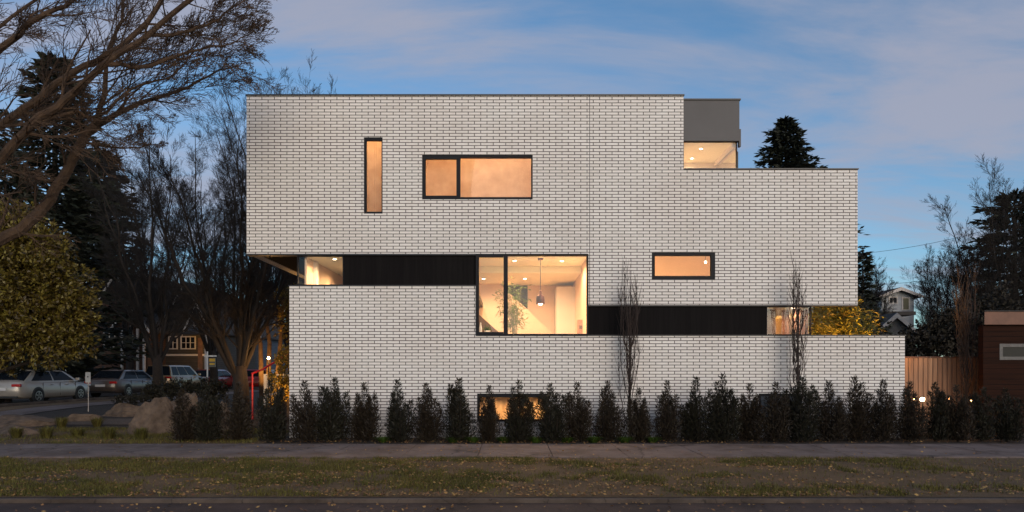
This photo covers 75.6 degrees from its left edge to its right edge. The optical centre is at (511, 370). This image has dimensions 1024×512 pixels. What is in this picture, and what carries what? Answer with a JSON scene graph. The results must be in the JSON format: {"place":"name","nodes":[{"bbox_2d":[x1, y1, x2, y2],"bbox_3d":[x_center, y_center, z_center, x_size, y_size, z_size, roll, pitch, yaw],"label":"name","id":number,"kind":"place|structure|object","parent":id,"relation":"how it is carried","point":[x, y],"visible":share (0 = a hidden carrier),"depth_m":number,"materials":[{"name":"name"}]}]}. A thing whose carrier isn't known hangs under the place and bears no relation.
{"place":"outdoors","nodes":[
{"label":"outdoors","id":0,"kind":"place"},
{"bbox_2d":[55,418,131,424],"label":"garden path","id":1,"kind":"structure","parent":0,"point":[117,421],"depth_m":20.82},
{"bbox_2d":[97,426,120,438],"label":"ornamental grass","id":2,"kind":"object","parent":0,"point":[106,432],"depth_m":16.61,"materials":[{"name":"green plant"}]},
{"bbox_2d":[0,387,249,403],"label":"side road","id":3,"kind":"structure","parent":0,"point":[65,398],"depth_m":34.93,"materials":[{"name":"grey asphalt"}]},
{"bbox_2d":[0,144,82,401],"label":"conifer","id":4,"kind":"object","parent":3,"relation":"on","point":[15,183],"visible":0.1,"depth_m":29.99,"materials":[{"name":"green plant"}]},
{"bbox_2d":[0,369,90,402],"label":"parked car","id":5,"kind":"object","parent":3,"relation":"on","point":[31,385],"visible":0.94,"depth_m":29.08,"materials":[{"name":"silver metal"}]},
{"bbox_2d":[0,50,159,379],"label":"conifer","id":6,"kind":"object","parent":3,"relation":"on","point":[73,206],"visible":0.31,"depth_m":37.74,"materials":[{"name":"green plant"}]},
{"bbox_2d":[84,369,151,396],"bbox_3d":[-21.601,0.713,36.985,2.080,1.516,4.830,0,0,-1],"label":"parked car","id":7,"kind":"object","parent":3,"relation":"on","point":[126,381],"visible":0.7,"depth_m":35.32,"materials":[{"name":"paint"}]},
{"bbox_2d":[145,365,206,392],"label":"parked car","id":8,"kind":"object","parent":3,"relation":"on","point":[184,372],"visible":0.26,"depth_m":41.25,"materials":[{"name":"silver metal"}]},
{"bbox_2d":[195,369,231,386],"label":"parked car","id":9,"kind":"object","parent":3,"relation":"on","point":[224,375],"visible":0.13,"depth_m":47.25,"materials":[{"name":"red paint"}]},
{"bbox_2d":[225,369,274,388],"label":"parked car","id":10,"kind":"object","parent":3,"relation":"on","point":[255,378],"visible":0.13,"depth_m":48.99,"materials":[{"name":"red paint"}]},
{"bbox_2d":[0,390,258,415],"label":"side pavement","id":11,"kind":"structure","parent":0,"point":[24,411],"depth_m":25.66,"materials":[{"name":"concrete"}]},
{"bbox_2d":[0,388,258,410],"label":"side verge","id":12,"kind":"structure","parent":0,"point":[25,406],"depth_m":27.68,"materials":[{"name":"green plant"}]},
{"bbox_2d":[0,426,288,443],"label":"front lawn","id":13,"kind":"structure","parent":0,"point":[17,441],"depth_m":16.33,"materials":[{"name":"plant"}]},
{"bbox_2d":[0,425,39,435],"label":"boulder","id":14,"kind":"object","parent":13,"relation":"on","point":[32,431],"visible":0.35,"depth_m":17.82,"materials":[{"name":"stone"}]},
{"bbox_2d":[131,425,149,439],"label":"ornamental grass","id":15,"kind":"object","parent":13,"relation":"on","point":[141,432],"depth_m":16.43,"materials":[{"name":"green plant"}]},
{"bbox_2d":[128,397,175,434],"bbox_3d":[-9.830,1.380,18.237,1.347,1.310,0.855,0,0,-34],"label":"boulder","id":16,"kind":"object","parent":13,"relation":"on","point":[155,414],"visible":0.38,"depth_m":17.94,"materials":[{"name":"stone"}]},
{"bbox_2d":[164,389,198,441],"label":"hedge shrub","id":17,"kind":"object","parent":13,"relation":"on","point":[183,430],"visible":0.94,"depth_m":16.08,"materials":[{"name":"green plant"}]},
{"bbox_2d":[191,381,223,440],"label":"hedge shrub","id":18,"kind":"object","parent":13,"relation":"on","point":[207,423],"visible":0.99,"depth_m":16.06,"materials":[{"name":"green plant"}]},
{"bbox_2d":[219,382,255,440],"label":"hedge shrub","id":19,"kind":"object","parent":13,"relation":"on","point":[237,423],"visible":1,"depth_m":16.12,"materials":[{"name":"green plant"}]},
{"bbox_2d":[0,455,1023,496],"bbox_3d":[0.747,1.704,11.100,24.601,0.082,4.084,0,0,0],"label":"grass","id":20,"kind":"structure","parent":0,"point":[126,467],"depth_m":10.89,"materials":[{"name":"green plant"}]},
{"bbox_2d":[0,0,286,256],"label":"bare street tree","id":21,"kind":"object","parent":20,"relation":"on","point":[111,54],"visible":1,"depth_m":13.11,"materials":[{"name":"brown plant"}]},
{"bbox_2d":[0,444,1023,457],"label":"pavement","id":22,"kind":"structure","parent":0,"point":[569,451],"depth_m":14.13,"materials":[{"name":"concrete"}]},
{"bbox_2d":[0,503,1023,511],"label":"road","id":23,"kind":"structure","parent":0,"point":[506,507],"depth_m":8.65,"materials":[{"name":"grey asphalt"}]},
{"bbox_2d":[0,437,1023,511],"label":"fallen leaves","id":24,"kind":"object","parent":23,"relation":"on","point":[573,494],"visible":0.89,"depth_m":10.34,"materials":[{"name":"brown plant"}]},
{"bbox_2d":[0,374,1023,497],"bbox_3d":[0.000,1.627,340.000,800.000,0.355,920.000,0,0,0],"label":"ground","id":25,"kind":"structure","parent":0,"point":[100,410],"depth_m":15.99,"materials":[{"name":"green plant"}]},
{"bbox_2d":[0,414,56,427],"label":"boulder","id":26,"kind":"object","parent":25,"relation":"on","point":[6,420],"visible":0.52,"depth_m":20.07,"materials":[{"name":"stone"}]},
{"bbox_2d":[0,194,104,378],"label":"magnolia tree","id":27,"kind":"object","parent":25,"relation":"on","point":[42,304],"visible":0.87,"depth_m":19.56,"materials":[{"name":"green plant"}]},
{"bbox_2d":[66,414,103,420],"bbox_3d":[-14.023,1.563,21.544,1.346,0.335,0.937,0,0,-27],"label":"boulder","id":28,"kind":"object","parent":25,"relation":"on","point":[79,417],"visible":0.39,"depth_m":21.21,"materials":[{"name":"stone"}]},
{"bbox_2d":[44,147,145,381],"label":"conifer","id":29,"kind":"object","parent":25,"relation":"on","point":[97,221],"visible":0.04,"depth_m":65.62,"materials":[{"name":"green plant"}]},
{"bbox_2d":[102,403,139,416],"bbox_3d":[-13.354,1.410,22.919,1.694,0.572,1.260,0,0,-16],"label":"boulder","id":30,"kind":"object","parent":25,"relation":"on","point":[123,410],"visible":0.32,"depth_m":22.67,"materials":[{"name":"stone"}]},
{"bbox_2d":[84,278,171,380],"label":"gabled house","id":31,"kind":"structure","parent":25,"relation":"on","point":[144,363],"depth_m":50.50,"materials":[{"name":"brown wood"}]},
{"bbox_2d":[0,387,258,406],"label":"side kerb","id":32,"kind":"structure","parent":25,"relation":"on","point":[45,402],"depth_m":29.29,"materials":[{"name":"concrete"}]},
{"bbox_2d":[110,393,150,405],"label":"bush","id":33,"kind":"object","parent":25,"relation":"on","point":[134,398],"visible":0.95,"depth_m":23.43,"materials":[{"name":"green plant"}]},
{"bbox_2d":[58,125,210,369],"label":"bare tree","id":34,"kind":"object","parent":25,"relation":"on","point":[130,365],"visible":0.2,"depth_m":49.75,"materials":[{"name":"brown plant"}]},
{"bbox_2d":[54,110,237,397],"bbox_3d":[-18.103,-5.374,33.121,6.331,13.948,8.925,0,0,30],"label":"bare tree","id":35,"kind":"object","parent":25,"relation":"on","point":[156,353],"visible":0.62,"depth_m":32.45,"materials":[{"name":"brown plant"}]},
{"bbox_2d":[117,105,246,392],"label":"bare tree","id":36,"kind":"object","parent":25,"relation":"on","point":[209,346],"visible":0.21,"depth_m":41.37,"materials":[{"name":"brown plant"}]},
{"bbox_2d":[140,377,228,401],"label":"bush","id":37,"kind":"object","parent":25,"relation":"on","point":[171,393],"visible":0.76,"depth_m":24.90,"materials":[{"name":"green plant"}]},
{"bbox_2d":[171,393,199,420],"bbox_3d":[-9.527,1.377,19.371,1.195,1.447,0.949,0,0,-6],"label":"boulder","id":38,"kind":"object","parent":25,"relation":"on","point":[192,397],"visible":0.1,"depth_m":19.33,"materials":[{"name":"stone"}]},
{"bbox_2d":[103,138,296,414],"bbox_3d":[-9.639,-3.438,22.622,7.199,10.177,4.861,0,0,-27],"label":"bare tree","id":39,"kind":"object","parent":25,"relation":"on","point":[242,311],"visible":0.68,"depth_m":22.02,"materials":[{"name":"brown plant"}]},
{"bbox_2d":[165,283,254,372],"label":"clapboard house","id":40,"kind":"structure","parent":25,"relation":"on","point":[185,349],"depth_m":54.00,"materials":[{"name":"brown wood"}]},
{"bbox_2d":[180,336,195,348],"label":"window","id":41,"kind":"structure","parent":40,"relation":"in","point":[186,342],"depth_m":53.99,"materials":[{"name":"white paint"}]},
{"bbox_2d":[212,203,268,404],"bbox_3d":[-10.961,-2.618,27.140,2.188,8.348,2.265,0,0,23],"label":"bare tree","id":42,"kind":"object","parent":25,"relation":"on","point":[261,366],"visible":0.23,"depth_m":26.96,"materials":[{"name":"brown plant"}]},
{"bbox_2d":[173,46,335,373],"bbox_3d":[-11.517,-6.645,33.205,10.016,16.490,8.555,0,0,0],"label":"bare tree","id":43,"kind":"object","parent":25,"relation":"on","point":[226,144],"visible":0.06,"depth_m":32.42,"materials":[{"name":"brown plant"}]},
{"bbox_2d":[232,240,292,373],"bbox_3d":[-10.252,-2.679,27.026,2.757,8.469,2.257,0,0,0],"label":"tree trunk","id":44,"kind":"object","parent":25,"relation":"on","point":[269,347],"visible":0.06,"depth_m":27.01,"materials":[{"name":"brown plant"}]},
{"bbox_2d":[252,306,287,373],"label":"gabled house","id":45,"kind":"structure","parent":25,"relation":"on","point":[274,340],"depth_m":67.29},
{"bbox_2d":[251,374,288,419],"bbox_3d":[-8.067,0.893,22.700,1.337,1.515,1.400,0,0,0],"label":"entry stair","id":46,"kind":"object","parent":25,"relation":"on","point":[286,402],"visible":0.1,"depth_m":22.00,"materials":[{"name":"concrete"}]},
{"bbox_2d":[254,379,288,441],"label":"hedge shrub","id":47,"kind":"object","parent":25,"relation":"on","point":[274,428],"visible":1,"depth_m":16.04,"materials":[{"name":"green plant"}]},
{"bbox_2d":[252,264,291,373],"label":"tree trunk","id":48,"kind":"object","parent":25,"relation":"on","point":[280,341],"visible":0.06,"depth_m":27.00,"materials":[{"name":"brown plant"}]},
{"bbox_2d":[266,344,288,404],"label":"golden shrub","id":49,"kind":"object","parent":25,"relation":"on","point":[282,380],"visible":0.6,"depth_m":20.90,"materials":[{"name":"yellow plant"}]},
{"bbox_2d":[270,280,304,351],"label":"leafy tree","id":50,"kind":"object","parent":25,"relation":"on","point":[283,313],"visible":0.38,"depth_m":25.80,"materials":[{"name":"green plant"}]},
{"bbox_2d":[286,379,321,441],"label":"hedge shrub","id":51,"kind":"object","parent":25,"relation":"on","point":[307,420],"visible":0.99,"depth_m":15.90,"materials":[{"name":"green plant"}]},
{"bbox_2d":[313,377,352,441],"bbox_3d":[-4.394,0.969,16.223,0.864,1.663,1.146,0,0,53],"label":"hedge shrub","id":52,"kind":"object","parent":25,"relation":"on","point":[333,424],"visible":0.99,"depth_m":16.09,"materials":[{"name":"green plant"}]},
{"bbox_2d":[346,381,383,441],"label":"hedge shrub","id":53,"kind":"object","parent":25,"relation":"on","point":[364,427],"visible":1,"depth_m":16.08,"materials":[{"name":"green plant"}]},
{"bbox_2d":[383,378,416,441],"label":"hedge shrub","id":54,"kind":"object","parent":25,"relation":"on","point":[397,430],"visible":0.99,"depth_m":15.98,"materials":[{"name":"green plant"}]},
{"bbox_2d":[408,383,448,441],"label":"hedge shrub","id":55,"kind":"object","parent":25,"relation":"on","point":[426,428],"visible":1,"depth_m":15.99,"materials":[{"name":"green plant"}]},
{"bbox_2d":[440,377,477,440],"bbox_3d":[-1.279,0.976,16.111,0.935,1.651,0.850,0,0,-24],"label":"hedge shrub","id":56,"kind":"object","parent":25,"relation":"on","point":[459,423],"visible":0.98,"depth_m":16.01,"materials":[{"name":"green plant"}]},
{"bbox_2d":[476,385,502,441],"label":"hedge shrub","id":57,"kind":"object","parent":25,"relation":"on","point":[488,423],"visible":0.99,"depth_m":15.95,"materials":[{"name":"green plant"}]},
{"bbox_2d":[0,498,1023,502],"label":"kerb","id":58,"kind":"structure","parent":25,"relation":"on","point":[510,500],"depth_m":8.93,"materials":[{"name":"concrete"}]},
{"bbox_2d":[502,378,537,441],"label":"hedge shrub","id":59,"kind":"object","parent":25,"relation":"on","point":[519,421],"visible":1,"depth_m":15.94,"materials":[{"name":"green plant"}]},
{"bbox_2d":[534,382,568,441],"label":"hedge shrub","id":60,"kind":"object","parent":25,"relation":"on","point":[551,428],"visible":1,"depth_m":15.88,"materials":[{"name":"green plant"}]},
{"bbox_2d":[245,94,905,437],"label":"modern house","id":61,"kind":"structure","parent":25,"relation":"on","point":[404,236],"depth_m":17.00,"materials":[{"name":"white brick"}]},
{"bbox_2d":[297,256,343,284],"bbox_3d":[-4.952,-2.578,17.095,1.197,0.767,0.090,0,0,0],"label":"window","id":62,"kind":"structure","parent":61,"relation":"in","point":[297,256],"depth_m":17.06,"materials":[{"name":"clear glass"}]},
{"bbox_2d":[364,138,382,213],"bbox_3d":[-3.575,-5.017,17.065,0.475,1.959,0.090,0,0,0],"label":"window","id":63,"kind":"structure","parent":61,"relation":"in","point":[366,140],"depth_m":17.02,"materials":[{"name":"black metal"}]},
{"bbox_2d":[422,155,532,198],"bbox_3d":[-0.892,-4.975,17.061,2.842,1.142,0.098,0,0,0],"label":"window","id":64,"kind":"structure","parent":61,"relation":"in","point":[458,158],"depth_m":17.02,"materials":[{"name":"black metal"}]},
{"bbox_2d":[492,277,530,333],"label":"potted bamboo","id":65,"kind":"object","parent":61,"relation":"on","point":[512,310],"visible":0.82,"depth_m":18.24,"materials":[{"name":"green plant"}]},
{"bbox_2d":[477,394,548,421],"bbox_3d":[0.025,0.967,17.075,1.842,0.725,0.090,0,0,0],"label":"window","id":66,"kind":"structure","parent":61,"relation":"in","point":[483,395],"depth_m":17.03,"materials":[{"name":"black metal"}]},
{"bbox_2d":[508,285,527,308],"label":"rear window","id":67,"kind":"structure","parent":61,"relation":"in","point":[525,296],"depth_m":21.56,"materials":[{"name":"clear glass"}]},
{"bbox_2d":[476,254,587,335],"bbox_3d":[0.517,-1.937,17.042,2.892,2.100,0.175,0,0,0],"label":"window","id":68,"kind":"structure","parent":61,"relation":"in","point":[478,333],"depth_m":16.97,"materials":[{"name":"black metal"}]},
{"bbox_2d":[652,253,714,279],"bbox_3d":[4.417,-2.683,17.060,1.625,0.692,0.090,0,0,0],"label":"window","id":69,"kind":"structure","parent":61,"relation":"in","point":[712,255],"depth_m":17.02,"materials":[{"name":"black metal"}]},
{"bbox_2d":[561,381,594,441],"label":"hedge shrub","id":70,"kind":"object","parent":25,"relation":"on","point":[578,424],"visible":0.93,"depth_m":16.01,"materials":[{"name":"green plant"}]},
{"bbox_2d":[591,380,629,440],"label":"hedge shrub","id":71,"kind":"object","parent":25,"relation":"on","point":[607,426],"visible":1,"depth_m":16.10,"materials":[{"name":"green plant"}]},
{"bbox_2d":[615,257,642,437],"bbox_3d":[2.929,-0.583,16.529,0.699,4.665,0.712,0,0,-31],"label":"columnar tree","id":72,"kind":"object","parent":25,"relation":"on","point":[629,328],"visible":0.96,"depth_m":16.51,"materials":[{"name":"plant"}]},
{"bbox_2d":[622,387,653,441],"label":"hedge shrub","id":73,"kind":"object","parent":25,"relation":"on","point":[638,422],"visible":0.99,"depth_m":16.03,"materials":[{"name":"green plant"}]},
{"bbox_2d":[651,379,683,441],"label":"hedge shrub","id":74,"kind":"object","parent":25,"relation":"on","point":[667,421],"visible":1,"depth_m":16.05,"materials":[{"name":"green plant"}]},
{"bbox_2d":[677,376,717,441],"bbox_3d":[4.509,0.963,16.212,0.911,1.678,1.058,0,0,-38],"label":"hedge shrub","id":75,"kind":"object","parent":25,"relation":"on","point":[694,427],"visible":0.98,"depth_m":16.07,"materials":[{"name":"green plant"}]},
{"bbox_2d":[706,373,742,441],"bbox_3d":[5.116,0.919,16.178,0.969,1.770,1.022,0,0,-35],"label":"hedge shrub","id":76,"kind":"object","parent":25,"relation":"on","point":[726,421],"visible":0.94,"depth_m":15.97,"materials":[{"name":"green plant"}]},
{"bbox_2d":[734,383,769,440],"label":"hedge shrub","id":77,"kind":"object","parent":25,"relation":"on","point":[750,414],"visible":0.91,"depth_m":16.16,"materials":[{"name":"green plant"}]},
{"bbox_2d":[754,381,794,441],"bbox_3d":[6.403,1.021,16.123,0.985,1.554,0.795,0,0,27],"label":"hedge shrub","id":78,"kind":"object","parent":25,"relation":"on","point":[777,417],"visible":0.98,"depth_m":15.97,"materials":[{"name":"green plant"}]},
{"bbox_2d":[786,251,810,414],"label":"columnar tree","id":79,"kind":"object","parent":25,"relation":"on","point":[797,370],"visible":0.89,"depth_m":16.51,"materials":[{"name":"plant"}]},
{"bbox_2d":[781,375,823,441],"bbox_3d":[7.053,0.952,16.105,0.975,1.699,1.120,0,0,7],"label":"hedge shrub","id":80,"kind":"object","parent":25,"relation":"on","point":[804,419],"visible":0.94,"depth_m":15.95,"materials":[{"name":"green plant"}]},
{"bbox_2d":[753,115,872,401],"bbox_3d":[13.939,-5.720,34.255,8.319,14.939,8.637,0,0,-31],"label":"conifer","id":81,"kind":"object","parent":25,"relation":"on","point":[787,147],"visible":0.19,"depth_m":33.52,"materials":[{"name":"green plant"}]},
{"bbox_2d":[808,307,839,334],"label":"bamboo plant","id":82,"kind":"object","parent":25,"relation":"on","point":[823,329],"visible":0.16,"depth_m":20.40,"materials":[{"name":"yellow plant"}]},
{"bbox_2d":[812,380,848,440],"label":"hedge shrub","id":83,"kind":"object","parent":25,"relation":"on","point":[830,427],"visible":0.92,"depth_m":16.13,"materials":[{"name":"green plant"}]},
{"bbox_2d":[811,307,853,334],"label":"bamboo plant","id":84,"kind":"object","parent":25,"relation":"on","point":[837,311],"visible":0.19,"depth_m":20.59,"materials":[{"name":"yellow plant"}]},
{"bbox_2d":[808,292,893,334],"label":"dark evergreen","id":85,"kind":"object","parent":25,"relation":"on","point":[863,305],"visible":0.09,"depth_m":25.56,"materials":[{"name":"green plant"}]},
{"bbox_2d":[831,298,870,334],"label":"bamboo plant","id":86,"kind":"object","parent":25,"relation":"on","point":[855,311],"visible":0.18,"depth_m":20.44,"materials":[{"name":"yellow plant"}]},
{"bbox_2d":[836,376,876,440],"bbox_3d":[8.457,0.958,16.272,1.237,1.688,0.823,0,0,-11],"label":"hedge shrub","id":87,"kind":"object","parent":25,"relation":"on","point":[858,421],"visible":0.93,"depth_m":16.13,"materials":[{"name":"green plant"}]},
{"bbox_2d":[848,305,886,334],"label":"bamboo plant","id":88,"kind":"object","parent":25,"relation":"on","point":[868,329],"visible":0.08,"depth_m":20.68,"materials":[{"name":"yellow plant"}]},
{"bbox_2d":[857,249,884,332],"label":"conifer","id":89,"kind":"object","parent":25,"relation":"on","point":[869,266],"visible":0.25,"depth_m":29.82,"materials":[{"name":"green plant"}]},
{"bbox_2d":[858,257,897,314],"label":"bare tree","id":90,"kind":"object","parent":25,"relation":"on","point":[879,290],"visible":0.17,"depth_m":44.52,"materials":[{"name":"brown plant"}]},
{"bbox_2d":[864,378,900,441],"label":"hedge shrub","id":91,"kind":"object","parent":25,"relation":"on","point":[884,429],"visible":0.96,"depth_m":16.03,"materials":[{"name":"green plant"}]},
{"bbox_2d":[892,381,934,441],"bbox_3d":[9.766,1.017,16.182,0.950,1.562,0.866,0,0,44],"label":"hedge shrub","id":92,"kind":"object","parent":25,"relation":"on","point":[911,422],"visible":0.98,"depth_m":16.06,"materials":[{"name":"green plant"}]},
{"bbox_2d":[900,258,956,356],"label":"bare tree","id":93,"kind":"object","parent":25,"relation":"on","point":[923,296],"visible":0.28,"depth_m":60.24,"materials":[{"name":"brown plant"}]},
{"bbox_2d":[923,381,954,440],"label":"hedge shrub","id":94,"kind":"object","parent":25,"relation":"on","point":[939,429],"visible":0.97,"depth_m":16.12,"materials":[{"name":"green plant"}]},
{"bbox_2d":[905,357,977,426],"bbox_3d":[12.415,0.661,19.820,3.905,2.139,0.100,0,0,0],"label":"cedar fence","id":95,"kind":"object","parent":25,"relation":"on","point":[922,374],"visible":0.27,"depth_m":19.80,"materials":[{"name":"brown wood"}]},
{"bbox_2d":[912,240,998,347],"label":"bare tree","id":96,"kind":"object","parent":25,"relation":"on","point":[935,295],"visible":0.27,"depth_m":42.81,"materials":[{"name":"brown plant"}]},
{"bbox_2d":[895,279,1023,356],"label":"dark evergreen","id":97,"kind":"object","parent":25,"relation":"on","point":[922,341],"visible":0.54,"depth_m":29.58,"materials":[{"name":"green plant"}]},
{"bbox_2d":[915,230,1007,355],"bbox_3d":[24.953,-2.715,36.047,3.951,9.230,4.674,0,0,0],"label":"bare tree","id":98,"kind":"object","parent":25,"relation":"on","point":[955,253],"visible":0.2,"depth_m":36.71,"materials":[{"name":"brown plant"}]},
{"bbox_2d":[943,384,980,441],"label":"hedge shrub","id":99,"kind":"object","parent":25,"relation":"on","point":[959,415],"visible":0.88,"depth_m":16.03,"materials":[{"name":"green plant"}]},
{"bbox_2d":[951,259,980,406],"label":"columnar tree","id":100,"kind":"object","parent":25,"relation":"on","point":[964,326],"visible":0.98,"depth_m":19.19,"materials":[{"name":"plant"}]},
{"bbox_2d":[919,154,1023,322],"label":"bare tree","id":101,"kind":"object","parent":25,"relation":"on","point":[1014,286],"visible":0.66,"depth_m":32.83,"materials":[{"name":"brown plant"}]},
{"bbox_2d":[968,386,997,441],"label":"hedge shrub","id":102,"kind":"object","parent":25,"relation":"on","point":[984,424],"visible":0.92,"depth_m":16.18,"materials":[{"name":"green plant"}]},
{"bbox_2d":[947,188,1023,356],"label":"conifer","id":103,"kind":"object","parent":25,"relation":"on","point":[1020,221],"visible":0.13,"depth_m":39.78,"materials":[{"name":"green plant"}]},
{"bbox_2d":[978,310,1023,431],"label":"cedar building","id":104,"kind":"structure","parent":25,"relation":"on","point":[1000,350],"depth_m":18.60,"materials":[{"name":"brown wood"}]},
{"bbox_2d":[999,344,1023,359],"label":"window","id":105,"kind":"structure","parent":104,"relation":"in","point":[1006,351],"depth_m":18.63,"materials":[{"name":"grey"}]},
{"bbox_2d":[990,388,1023,441],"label":"hedge shrub","id":106,"kind":"object","parent":25,"relation":"on","point":[1010,425],"visible":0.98,"depth_m":16.01,"materials":[{"name":"green plant"}]},
{"bbox_2d":[0,0,1023,370],"label":"sky","id":107,"kind":"structure","parent":0,"point":[907,94],"materials":[{"name":"blue"}]},
{"bbox_2d":[868,313,915,335],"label":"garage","id":108,"kind":"structure","parent":0,"point":[897,320],"depth_m":40.00,"materials":[{"name":"grey"}]},
{"bbox_2d":[875,287,922,326],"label":"house","id":109,"kind":"structure","parent":0,"point":[904,305],"depth_m":61.98,"materials":[{"name":"white paint"}]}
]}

